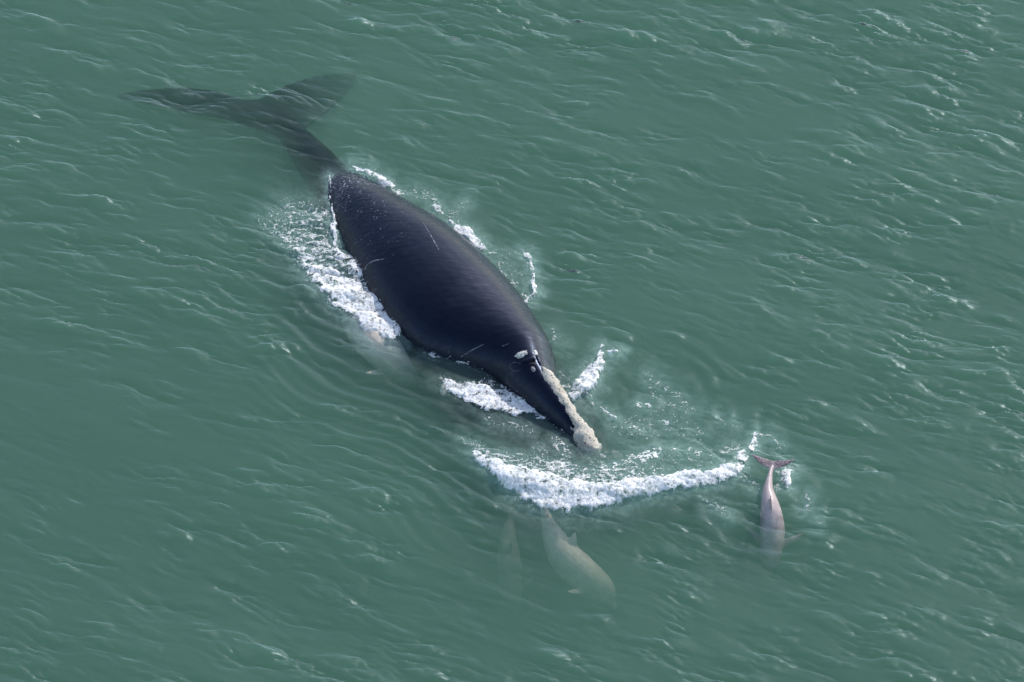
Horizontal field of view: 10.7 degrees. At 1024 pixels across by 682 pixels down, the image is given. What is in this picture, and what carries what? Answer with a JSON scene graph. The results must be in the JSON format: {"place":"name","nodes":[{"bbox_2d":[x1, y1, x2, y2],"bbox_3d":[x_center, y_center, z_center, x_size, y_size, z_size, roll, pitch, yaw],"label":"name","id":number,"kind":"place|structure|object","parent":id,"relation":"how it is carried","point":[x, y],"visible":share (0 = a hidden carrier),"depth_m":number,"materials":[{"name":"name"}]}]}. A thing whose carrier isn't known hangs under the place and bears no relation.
{"place":"outdoors","nodes":[
{"label":"outdoors","id":0,"kind":"place"},
{"bbox_2d":[0,0,1023,681],"label":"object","id":1,"kind":"structure","parent":0,"point":[154,414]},
{"bbox_2d":[2,0,1023,681],"bbox_3d":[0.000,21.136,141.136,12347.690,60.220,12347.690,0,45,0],"label":"sea","id":2,"kind":"structure","parent":0,"point":[580,280],"depth_m":120.88,"materials":[{"name":"liquid"}]},
{"bbox_2d":[258,175,400,338],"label":"flank foam","id":3,"kind":"object","parent":2,"relation":"on","point":[347,294],"visible":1,"depth_m":121.10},
{"bbox_2d":[320,277,416,389],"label":"dolphin","id":4,"kind":"object","parent":2,"relation":"on","point":[375,349],"visible":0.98,"depth_m":120.20},
{"bbox_2d":[117,73,622,500],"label":"whale","id":5,"kind":"object","parent":2,"relation":"on","point":[442,290],"visible":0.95,"depth_m":120.27},
{"bbox_2d":[353,165,554,336],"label":"flank foam","id":6,"kind":"object","parent":2,"relation":"on","point":[464,231],"visible":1,"depth_m":122.28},
{"bbox_2d":[428,353,562,429],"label":"lip foam","id":7,"kind":"object","parent":2,"relation":"on","point":[491,398],"visible":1,"depth_m":118.69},
{"bbox_2d":[481,492,533,616],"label":"dolphin","id":8,"kind":"object","parent":2,"relation":"on","point":[511,586],"visible":1,"depth_m":117.36},
{"bbox_2d":[541,501,616,609],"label":"dolphin","id":9,"kind":"object","parent":2,"relation":"in","point":[576,568],"visible":1,"depth_m":116.29},
{"bbox_2d":[559,339,617,416],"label":"snout splash","id":10,"kind":"object","parent":2,"relation":"on","point":[587,384],"visible":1,"depth_m":118.96,"materials":[{"name":"white liquid"}]},
{"bbox_2d":[485,379,723,470],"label":"drifting foam","id":11,"kind":"object","parent":2,"relation":"on","point":[648,455],"visible":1,"depth_m":117.53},
{"bbox_2d":[463,431,757,512],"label":"bow wave foam","id":12,"kind":"object","parent":2,"relation":"on","point":[541,493],"visible":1,"depth_m":116.64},
{"bbox_2d":[699,431,819,523],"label":"tail splash","id":13,"kind":"object","parent":2,"relation":"on","point":[787,477],"visible":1,"depth_m":116.89,"materials":[{"name":"white liquid"}]},
{"bbox_2d":[746,455,801,576],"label":"dolphin","id":14,"kind":"object","parent":2,"relation":"in","point":[771,541],"visible":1,"depth_m":116.33}
]}

